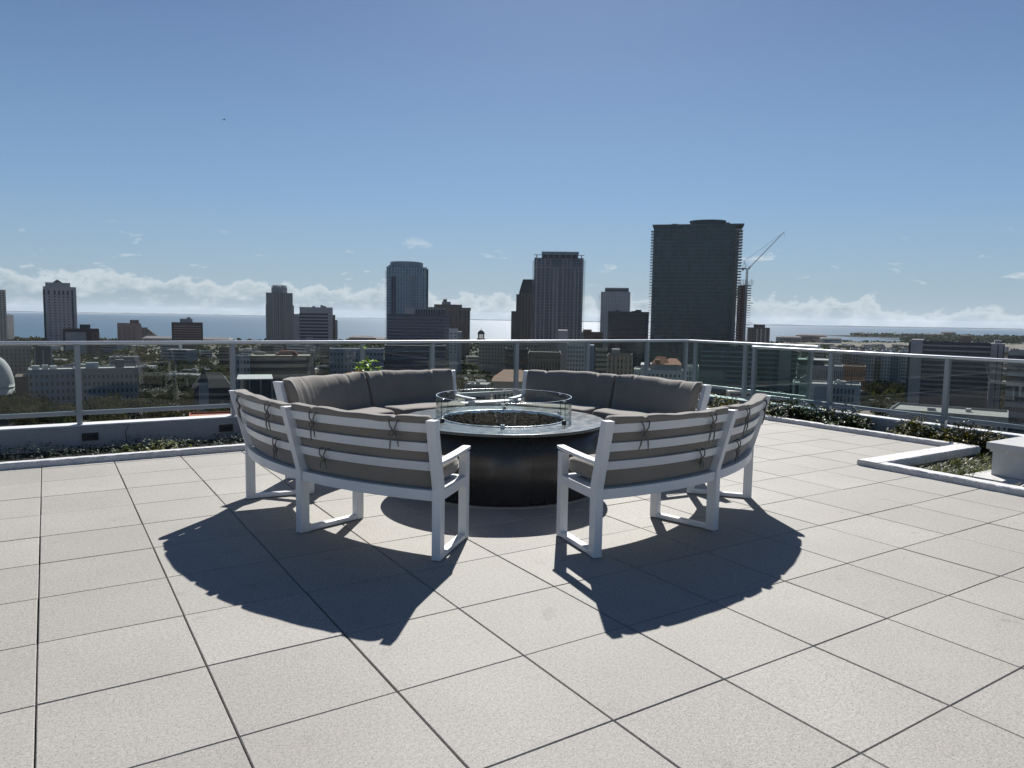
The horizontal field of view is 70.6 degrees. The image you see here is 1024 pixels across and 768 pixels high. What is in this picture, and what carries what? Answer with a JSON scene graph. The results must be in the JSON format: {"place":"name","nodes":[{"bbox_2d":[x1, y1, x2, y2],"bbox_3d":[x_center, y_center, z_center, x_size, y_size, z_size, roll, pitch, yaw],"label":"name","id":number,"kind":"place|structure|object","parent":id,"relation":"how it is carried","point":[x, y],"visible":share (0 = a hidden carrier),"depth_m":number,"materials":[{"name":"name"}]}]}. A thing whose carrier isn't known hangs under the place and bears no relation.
{"place":"outdoors","nodes":[
{"label":"outdoors","id":0,"kind":"place"},
{"bbox_2d":[63,324,99,356],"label":"office block","id":1,"kind":"structure","parent":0,"point":[84,332],"depth_m":951.60,"materials":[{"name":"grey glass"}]},
{"bbox_2d":[6,311,263,315],"bbox_3d":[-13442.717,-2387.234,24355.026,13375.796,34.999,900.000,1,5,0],"label":"shore","id":2,"kind":"structure","parent":0,"point":[147,313],"depth_m":23968.72,"materials":[{"name":"green plant"}]},
{"bbox_2d":[192,368,230,411],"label":"church","id":3,"kind":"structure","parent":0,"point":[211,388],"depth_m":402.76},
{"bbox_2d":[235,354,249,388],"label":"apartment block","id":4,"kind":"structure","parent":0,"point":[242,364],"depth_m":501.55,"materials":[{"name":"white concrete"}]},
{"bbox_2d":[266,285,293,349],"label":"residential tower","id":5,"kind":"structure","parent":0,"point":[279,314],"depth_m":1146.47,"materials":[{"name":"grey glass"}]},
{"bbox_2d":[329,347,383,374],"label":"office block","id":6,"kind":"structure","parent":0,"point":[342,360],"depth_m":620.18,"materials":[{"name":"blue concrete"}]},
{"bbox_2d":[465,381,490,400],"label":"building","id":7,"kind":"structure","parent":0,"point":[475,386],"depth_m":528.79,"materials":[{"name":"white concrete"}]},
{"bbox_2d":[0,420,1023,767],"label":"terrace paving","id":8,"kind":"structure","parent":0,"point":[820,598],"depth_m":3.56,"materials":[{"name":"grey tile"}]},
{"bbox_2d":[229,389,470,560],"bbox_3d":[-1.253,0.554,5.184,2.360,0.915,0.876,5,7,40],"label":"curved bench","id":9,"kind":"object","parent":8,"relation":"on","point":[358,454],"visible":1,"depth_m":4.70,"materials":[{"name":"white metal"}]},
{"bbox_2d":[273,369,475,478],"bbox_3d":[-1.299,0.349,7.402,0.876,0.916,2.360,5,7,39],"label":"curved bench","id":10,"kind":"object","parent":8,"relation":"on","point":[396,392],"visible":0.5,"depth_m":7.53,"materials":[{"name":"grey fabric"}]},
{"bbox_2d":[409,389,603,509],"bbox_3d":[-0.079,0.503,6.514,1.818,0.809,1.818,1,5,0],"label":"fire pit","id":11,"kind":"object","parent":8,"relation":"on","point":[513,450],"visible":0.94,"depth_m":5.74,"materials":[{"name":"black metal"}]},
{"bbox_2d":[508,370,711,419],"bbox_3d":[0.921,0.364,7.660,2.360,0.916,0.877,6,7,41],"label":"curved bench","id":12,"kind":"object","parent":8,"relation":"on","point":[603,395],"visible":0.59,"depth_m":7.75,"materials":[{"name":"grey fabric"}]},
{"bbox_2d":[556,393,770,557],"bbox_3d":[1.239,0.579,5.381,0.876,0.915,2.360,6,7,42],"label":"curved bench","id":13,"kind":"object","parent":8,"relation":"on","point":[654,455],"visible":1,"depth_m":4.83,"materials":[{"name":"white metal"}]},
{"bbox_2d":[0,341,1023,433],"bbox_3d":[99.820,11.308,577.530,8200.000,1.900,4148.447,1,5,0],"label":"city ground","id":14,"kind":"structure","parent":0,"point":[887,345],"depth_m":1141.20,"materials":[{"name":"green plant"}]},
{"bbox_2d":[0,290,7,340],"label":"residential tower","id":15,"kind":"structure","parent":14,"relation":"on","point":[3,326],"depth_m":1261.04,"materials":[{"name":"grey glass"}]},
{"bbox_2d":[0,357,14,396],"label":"domed hall","id":16,"kind":"structure","parent":14,"relation":"on","point":[7,384],"depth_m":479.66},
{"bbox_2d":[7,313,14,339],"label":"residential tower","id":17,"kind":"structure","parent":14,"relation":"on","point":[10,325],"depth_m":1347.91,"materials":[{"name":"beige concrete"}]},
{"bbox_2d":[0,345,30,374],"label":"apartment block","id":18,"kind":"structure","parent":14,"relation":"on","point":[16,358],"depth_m":624.85,"materials":[{"name":"beige concrete"}]},
{"bbox_2d":[6,404,39,425],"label":"city tree","id":19,"kind":"object","parent":14,"relation":"on","point":[24,421],"visible":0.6,"depth_m":342.95,"materials":[{"name":"green plant"}]},
{"bbox_2d":[7,391,40,412],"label":"city tree","id":20,"kind":"object","parent":14,"relation":"on","point":[20,402],"visible":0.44,"depth_m":395.12,"materials":[{"name":"green plant"}]},
{"bbox_2d":[34,346,52,366],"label":"office block","id":21,"kind":"structure","parent":14,"relation":"on","point":[42,355],"depth_m":601.11,"materials":[{"name":"grey concrete"}]},
{"bbox_2d":[15,365,75,406],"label":"hotel","id":22,"kind":"structure","parent":14,"relation":"on","point":[56,382],"depth_m":422.27,"materials":[{"name":"white concrete"}]},
{"bbox_2d":[37,400,63,423],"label":"city tree","id":23,"kind":"object","parent":14,"relation":"on","point":[46,409],"visible":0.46,"depth_m":358.51,"materials":[{"name":"green plant"}]},
{"bbox_2d":[43,280,77,340],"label":"residential tower","id":24,"kind":"structure","parent":14,"relation":"on","point":[60,305],"depth_m":1243.83,"materials":[{"name":"grey concrete"}]},
{"bbox_2d":[83,396,118,418],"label":"city tree","id":25,"kind":"object","parent":14,"relation":"on","point":[103,401],"visible":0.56,"depth_m":393.51,"materials":[{"name":"green plant"}]},
{"bbox_2d":[81,359,138,404],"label":"hotel","id":26,"kind":"structure","parent":14,"relation":"on","point":[119,376],"depth_m":433.31,"materials":[{"name":"white concrete"}]},
{"bbox_2d":[100,340,124,353],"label":"building","id":27,"kind":"structure","parent":14,"relation":"on","point":[109,349],"depth_m":1019.98,"materials":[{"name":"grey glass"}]},
{"bbox_2d":[109,355,140,365],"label":"building","id":28,"kind":"structure","parent":14,"relation":"on","point":[131,360],"depth_m":746.02,"materials":[{"name":"grey concrete"}]},
{"bbox_2d":[117,320,141,340],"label":"apartment block","id":29,"kind":"structure","parent":14,"relation":"on","point":[131,330],"depth_m":1298.79,"materials":[{"name":"beige concrete"}]},
{"bbox_2d":[124,396,154,418],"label":"city tree","id":30,"kind":"object","parent":14,"relation":"on","point":[138,404],"visible":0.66,"depth_m":392.65,"materials":[{"name":"green plant"}]},
{"bbox_2d":[144,369,166,388],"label":"city tree","id":31,"kind":"object","parent":14,"relation":"on","point":[152,378],"visible":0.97,"depth_m":539.71,"materials":[{"name":"green plant"}]},
{"bbox_2d":[161,347,197,365],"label":"building","id":32,"kind":"structure","parent":14,"relation":"on","point":[175,354],"depth_m":825.63,"materials":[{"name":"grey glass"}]},
{"bbox_2d":[171,317,202,348],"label":"office block","id":33,"kind":"structure","parent":14,"relation":"on","point":[188,329],"depth_m":1199.42,"materials":[{"name":"grey concrete"}]},
{"bbox_2d":[219,346,238,368],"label":"building","id":34,"kind":"structure","parent":14,"relation":"on","point":[224,355],"depth_m":788.19,"materials":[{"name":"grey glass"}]},
{"bbox_2d":[237,374,272,398],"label":"glass pavilion","id":35,"kind":"structure","parent":14,"relation":"on","point":[260,384],"depth_m":403.35,"materials":[{"name":"glass"}]},
{"bbox_2d":[250,350,314,398],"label":"parking structure","id":36,"kind":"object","parent":14,"relation":"on","point":[280,365],"visible":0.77,"depth_m":522.20,"materials":[{"name":"grey concrete"}]},
{"bbox_2d":[287,344,310,352],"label":"building","id":37,"kind":"structure","parent":14,"relation":"on","point":[297,348],"depth_m":858.90,"materials":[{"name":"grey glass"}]},
{"bbox_2d":[294,305,337,345],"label":"office block","id":38,"kind":"structure","parent":14,"relation":"on","point":[316,323],"depth_m":996.84,"materials":[{"name":"white concrete"}]},
{"bbox_2d":[320,344,340,364],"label":"building","id":39,"kind":"structure","parent":14,"relation":"on","point":[324,352],"depth_m":874.32,"materials":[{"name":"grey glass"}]},
{"bbox_2d":[385,261,427,343],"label":"glass tower","id":40,"kind":"structure","parent":14,"relation":"on","point":[406,283],"depth_m":893.16,"materials":[{"name":"blue glass"}]},
{"bbox_2d":[384,344,445,369],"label":"glass office","id":41,"kind":"structure","parent":14,"relation":"on","point":[406,356],"depth_m":640.44,"materials":[{"name":"glass"}]},
{"bbox_2d":[388,307,449,366],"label":"office block","id":42,"kind":"structure","parent":14,"relation":"on","point":[425,324],"depth_m":778.28,"materials":[{"name":"grey glass"}]},
{"bbox_2d":[428,299,470,356],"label":"office tower","id":43,"kind":"structure","parent":14,"relation":"on","point":[459,317],"depth_m":998.02,"materials":[{"name":"grey concrete"}]},
{"bbox_2d":[449,329,461,377],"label":"apartment block","id":44,"kind":"structure","parent":14,"relation":"on","point":[455,354],"depth_m":700.98,"materials":[{"name":"white concrete"}]},
{"bbox_2d":[8,337,907,345],"bbox_3d":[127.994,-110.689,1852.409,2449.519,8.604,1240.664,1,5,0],"label":"shore trees","id":45,"kind":"object","parent":14,"relation":"on","point":[866,341],"visible":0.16,"depth_m":2166.16,"materials":[{"name":"green plant"}]},
{"bbox_2d":[492,369,522,399],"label":"tile roof house","id":46,"kind":"structure","parent":14,"relation":"on","point":[502,379],"depth_m":392.19,"materials":[{"name":"orange tile"}]},
{"bbox_2d":[6,336,1019,400],"bbox_3d":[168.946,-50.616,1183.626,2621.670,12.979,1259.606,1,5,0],"label":"street trees","id":47,"kind":"object","parent":14,"relation":"on","point":[888,392],"visible":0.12,"depth_m":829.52,"materials":[{"name":"green plant"}]},
{"bbox_2d":[505,347,527,370],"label":"office block","id":48,"kind":"structure","parent":14,"relation":"on","point":[523,359],"depth_m":490.56,"materials":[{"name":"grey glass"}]},
{"bbox_2d":[477,330,557,375],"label":"domed hotel","id":49,"kind":"structure","parent":14,"relation":"on","point":[491,359],"depth_m":760.48,"materials":[{"name":"grey concrete"}]},
{"bbox_2d":[511,279,533,339],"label":"stepped tower","id":50,"kind":"structure","parent":14,"relation":"on","point":[521,319],"depth_m":976.29,"materials":[{"name":"grey concrete"}]},
{"bbox_2d":[528,350,560,371],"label":"courthouse","id":51,"kind":"structure","parent":14,"relation":"on","point":[547,360],"depth_m":480.64,"materials":[{"name":"beige concrete"}]},
{"bbox_2d":[531,251,585,342],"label":"residential tower","id":52,"kind":"structure","parent":14,"relation":"on","point":[558,284],"depth_m":814.48,"materials":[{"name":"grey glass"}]},
{"bbox_2d":[582,329,602,367],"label":"apartment block","id":53,"kind":"structure","parent":14,"relation":"on","point":[589,334],"depth_m":898.42,"materials":[{"name":"grey concrete"}]},
{"bbox_2d":[595,348,606,373],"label":"office block","id":54,"kind":"structure","parent":14,"relation":"on","point":[601,361],"depth_m":620.70,"materials":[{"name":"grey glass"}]},
{"bbox_2d":[598,288,630,347],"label":"residential tower","id":55,"kind":"structure","parent":14,"relation":"on","point":[611,298],"depth_m":1143.87,"materials":[{"name":"grey concrete"}]},
{"bbox_2d":[607,349,632,374],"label":"apartment block","id":56,"kind":"structure","parent":14,"relation":"on","point":[618,363],"depth_m":560.85,"materials":[{"name":"beige concrete"}]},
{"bbox_2d":[607,305,648,372],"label":"office block","id":57,"kind":"structure","parent":14,"relation":"on","point":[631,325],"depth_m":838.00,"materials":[{"name":"grey glass"}]},
{"bbox_2d":[634,356,682,379],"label":"apartment block","id":58,"kind":"structure","parent":14,"relation":"on","point":[665,368],"depth_m":502.33,"materials":[{"name":"white concrete"}]},
{"bbox_2d":[647,219,743,381],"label":"skyscraper","id":59,"kind":"structure","parent":14,"relation":"on","point":[694,274],"depth_m":683.87,"materials":[{"name":"grey glass"}]},
{"bbox_2d":[699,370,725,395],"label":"office block","id":60,"kind":"structure","parent":14,"relation":"on","point":[713,377],"depth_m":541.70,"materials":[{"name":"blue glass"}]},
{"bbox_2d":[700,346,796,394],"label":"parking structure","id":61,"kind":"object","parent":14,"relation":"on","point":[776,369],"visible":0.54,"depth_m":598.89,"materials":[{"name":"grey concrete"}]},
{"bbox_2d":[747,324,770,346],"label":"apartment block","id":62,"kind":"structure","parent":14,"relation":"on","point":[758,333],"depth_m":1247.48,"materials":[{"name":"grey concrete"}]},
{"bbox_2d":[742,233,784,346],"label":"tower crane","id":63,"kind":"object","parent":14,"relation":"on","point":[746,287],"visible":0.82,"depth_m":877.00,"materials":[{"name":"white metal"}]},
{"bbox_2d":[792,375,826,407],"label":"apartment block","id":64,"kind":"structure","parent":14,"relation":"on","point":[819,390],"depth_m":362.78,"materials":[{"name":"grey glass"}]},
{"bbox_2d":[796,334,826,341],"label":"waterfront building","id":65,"kind":"structure","parent":14,"relation":"on","point":[811,337],"depth_m":2282.66,"materials":[{"name":"white glass"}]},
{"bbox_2d":[832,372,860,412],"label":"townhouse","id":66,"kind":"structure","parent":14,"relation":"on","point":[844,392],"depth_m":352.10,"materials":[{"name":"white concrete"}]},
{"bbox_2d":[843,364,865,390],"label":"brick building","id":67,"kind":"structure","parent":14,"relation":"on","point":[858,372],"depth_m":561.01,"materials":[{"name":"brown brick"}]},
{"bbox_2d":[865,350,874,384],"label":"apartment block","id":68,"kind":"structure","parent":14,"relation":"on","point":[869,362],"depth_m":648.84,"materials":[{"name":"white concrete"}]},
{"bbox_2d":[860,395,888,415],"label":"city tree","id":69,"kind":"object","parent":14,"relation":"on","point":[875,403],"visible":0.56,"depth_m":456.30,"materials":[{"name":"green plant"}]},
{"bbox_2d":[873,350,881,381],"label":"apartment block","id":70,"kind":"structure","parent":14,"relation":"on","point":[877,368],"depth_m":656.85,"materials":[{"name":"grey concrete"}]},
{"bbox_2d":[880,350,890,380],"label":"apartment block","id":71,"kind":"structure","parent":14,"relation":"on","point":[885,365],"depth_m":640.87,"materials":[{"name":"grey concrete"}]},
{"bbox_2d":[889,351,898,382],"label":"apartment block","id":72,"kind":"structure","parent":14,"relation":"on","point":[894,361],"depth_m":648.94,"materials":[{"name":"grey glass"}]},
{"bbox_2d":[898,350,907,379],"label":"apartment block","id":73,"kind":"structure","parent":14,"relation":"on","point":[902,369],"depth_m":657.37,"materials":[{"name":"grey concrete"}]},
{"bbox_2d":[905,335,1004,409],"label":"slab block","id":74,"kind":"structure","parent":14,"relation":"on","point":[978,384],"depth_m":470.07,"materials":[{"name":"grey concrete"}]},
{"bbox_2d":[899,335,1023,343],"bbox_3d":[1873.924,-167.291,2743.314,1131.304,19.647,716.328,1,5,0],"label":"harbour woods","id":75,"kind":"object","parent":14,"relation":"on","point":[1012,340],"visible":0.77,"depth_m":2583.98,"materials":[{"name":"green plant"}]},
{"bbox_2d":[1003,349,1023,424],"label":"building","id":76,"kind":"structure","parent":14,"relation":"on","point":[1014,397],"depth_m":435.52,"materials":[{"name":"grey concrete"}]},
{"bbox_2d":[0,0,1023,329],"label":"sky","id":77,"kind":"structure","parent":0,"point":[468,141],"materials":[{"name":"blue"}]},
{"bbox_2d":[7,312,1023,342],"bbox_3d":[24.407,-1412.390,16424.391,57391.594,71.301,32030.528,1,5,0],"label":"sea","id":78,"kind":"structure","parent":0,"point":[27,325],"depth_m":4477.72,"materials":[{"name":"liquid"}]},
{"bbox_2d":[827,335,984,338],"bbox_3d":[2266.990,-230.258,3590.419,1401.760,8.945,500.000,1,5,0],"label":"headland","id":79,"kind":"structure","parent":78,"relation":"on","point":[871,336],"depth_m":3399.86,"materials":[{"name":"green plant"}]},
{"bbox_2d":[850,332,1023,338],"bbox_3d":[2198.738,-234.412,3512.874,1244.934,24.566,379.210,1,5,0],"label":"headland woods","id":80,"kind":"object","parent":79,"relation":"on","point":[940,335],"visible":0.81,"depth_m":3394.30,"materials":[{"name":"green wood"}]},
{"bbox_2d":[557,330,593,371],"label":"apartment block","id":81,"kind":"structure","parent":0,"point":[572,357],"depth_m":520.71,"materials":[{"name":"grey concrete"}]},
{"bbox_2d":[379,318,1023,329],"bbox_3d":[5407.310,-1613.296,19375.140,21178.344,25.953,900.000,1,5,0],"label":"shore","id":82,"kind":"structure","parent":0,"point":[822,325],"depth_m":18987.77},
{"bbox_2d":[707,393,737,407],"bbox_3d":[3.682,0.358,12.593,0.866,0.426,0.791,-1,5,-16],"label":"croton shrub","id":83,"kind":"object","parent":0,"point":[719,403],"visible":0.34,"depth_m":12.59,"materials":[{"name":"green plant"}]},
{"bbox_2d":[734,279,751,346],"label":"unfinished tower","id":84,"kind":"structure","parent":0,"point":[739,322],"depth_m":894.70,"materials":[{"name":"concrete"}]},
{"bbox_2d":[797,357,843,380],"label":"office block","id":85,"kind":"structure","parent":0,"point":[820,370],"depth_m":501.92,"materials":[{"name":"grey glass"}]},
{"bbox_2d":[889,402,1008,431],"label":"flat roof hall","id":86,"kind":"structure","parent":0,"point":[995,415],"depth_m":309.58,"materials":[{"name":"grey concrete"}]},
{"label":"roof deck","id":87,"kind":"structure","parent":0,"visible":0},
{"bbox_2d":[0,438,244,461],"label":"planter soil","id":88,"kind":"structure","parent":87,"relation":"on","point":[100,452],"depth_m":8.46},
{"bbox_2d":[0,432,243,461],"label":"ground cover","id":89,"kind":"object","parent":88,"relation":"on","point":[97,453],"visible":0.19,"depth_m":8.44,"materials":[{"name":"green plant"}]},
{"bbox_2d":[109,438,199,452],"bbox_3d":[-4.060,0.725,8.131,0.896,0.206,0.893,1,5,0],"label":"variegated plant","id":90,"kind":"object","parent":88,"relation":"on","point":[162,446],"visible":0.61,"depth_m":8.20,"materials":[{"name":"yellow plant"}]},
{"bbox_2d":[344,347,381,373],"bbox_3d":[-1.993,0.092,10.037,0.824,1.223,0.873,-2,6,-26],"label":"broad leaf plant","id":91,"kind":"object","parent":88,"relation":"on","point":[367,365],"visible":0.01,"depth_m":10.03,"materials":[{"name":"green plant"}]},
{"bbox_2d":[0,398,520,454],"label":"parapet wall","id":92,"kind":"structure","parent":87,"relation":"on","point":[68,435],"depth_m":8.85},
{"bbox_2d":[0,339,687,424],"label":"glass railing","id":93,"kind":"object","parent":92,"relation":"on","point":[80,413],"visible":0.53,"depth_m":9.57,"materials":[{"name":"grey paint"}]},
{"bbox_2d":[688,340,820,405],"bbox_3d":[4.194,-0.246,12.913,0.082,0.995,2.836,-2,6,-33],"label":"glass railing","id":94,"kind":"object","parent":93,"relation":"attached to","point":[743,389],"visible":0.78,"depth_m":12.89,"materials":[{"name":"grey paint"}]},
{"bbox_2d":[0,408,709,470],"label":"planter kerb","id":95,"kind":"structure","parent":87,"relation":"on","point":[24,464],"depth_m":7.29,"materials":[{"name":"white paint"}]},
{"bbox_2d":[699,393,1023,455],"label":"parapet wall","id":96,"kind":"structure","parent":87,"relation":"on","point":[879,422],"depth_m":10.48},
{"bbox_2d":[750,346,1023,429],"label":"glass railing","id":97,"kind":"object","parent":96,"relation":"on","point":[943,416],"visible":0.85,"depth_m":10.38,"materials":[{"name":"grey paint"}]},
{"bbox_2d":[764,415,958,446],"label":"planter kerb","id":98,"kind":"structure","parent":87,"relation":"on","point":[925,441],"depth_m":9.82,"materials":[{"name":"white paint"}]},
{"bbox_2d":[857,443,979,468],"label":"planter kerb","id":99,"kind":"structure","parent":87,"relation":"on","point":[915,457],"depth_m":8.11,"materials":[{"name":"white paint"}]},
{"bbox_2d":[878,462,1023,496],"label":"planter kerb","id":100,"kind":"structure","parent":87,"relation":"on","point":[966,481],"depth_m":6.92,"materials":[{"name":"white paint"}]},
{"bbox_2d":[913,451,1023,486],"bbox_3d":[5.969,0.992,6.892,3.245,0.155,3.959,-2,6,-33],"label":"strappy grass","id":101,"kind":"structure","parent":87,"relation":"on","point":[959,466],"depth_m":7.83,"materials":[{"name":"green plant"}]},
{"bbox_2d":[766,397,817,419],"bbox_3d":[4.345,0.435,11.368,0.923,0.520,0.974,3,6,23],"label":"croton shrub","id":102,"kind":"object","parent":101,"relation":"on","point":[780,411],"visible":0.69,"depth_m":11.29,"materials":[{"name":"green plant"}]},
{"bbox_2d":[789,403,835,422],"bbox_3d":[4.620,0.506,11.125,0.880,0.433,0.804,4,6,33],"label":"croton shrub","id":103,"kind":"object","parent":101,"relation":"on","point":[815,414],"visible":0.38,"depth_m":11.09,"materials":[{"name":"green plant"}]},
{"bbox_2d":[810,403,876,429],"bbox_3d":[4.834,0.525,10.598,0.984,0.499,0.972,3,6,18],"label":"croton shrub","id":104,"kind":"object","parent":101,"relation":"on","point":[850,421],"visible":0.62,"depth_m":10.57,"materials":[{"name":"green plant"}]},
{"bbox_2d":[881,412,963,440],"bbox_3d":[5.461,0.619,9.687,0.984,0.499,0.972,-3,7,-39],"label":"croton shrub","id":105,"kind":"object","parent":101,"relation":"on","point":[911,428],"visible":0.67,"depth_m":9.63,"materials":[{"name":"green plant"}]},
{"bbox_2d":[935,419,1007,457],"bbox_3d":[5.775,0.691,9.082,0.847,0.477,0.894,-2,6,-25],"label":"croton shrub","id":106,"kind":"object","parent":101,"relation":"on","point":[969,438],"visible":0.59,"depth_m":9.03,"materials":[{"name":"green plant"}]},
{"bbox_2d":[965,470,1023,485],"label":"equipment pad","id":107,"kind":"object","parent":101,"relation":"on","point":[985,475],"visible":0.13,"depth_m":7.27,"materials":[{"name":"grey concrete"}]},
{"bbox_2d":[986,436,1023,479],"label":"equipment box","id":108,"kind":"object","parent":107,"relation":"on","point":[1008,458],"visible":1,"depth_m":7.31,"materials":[{"name":"white paint"}]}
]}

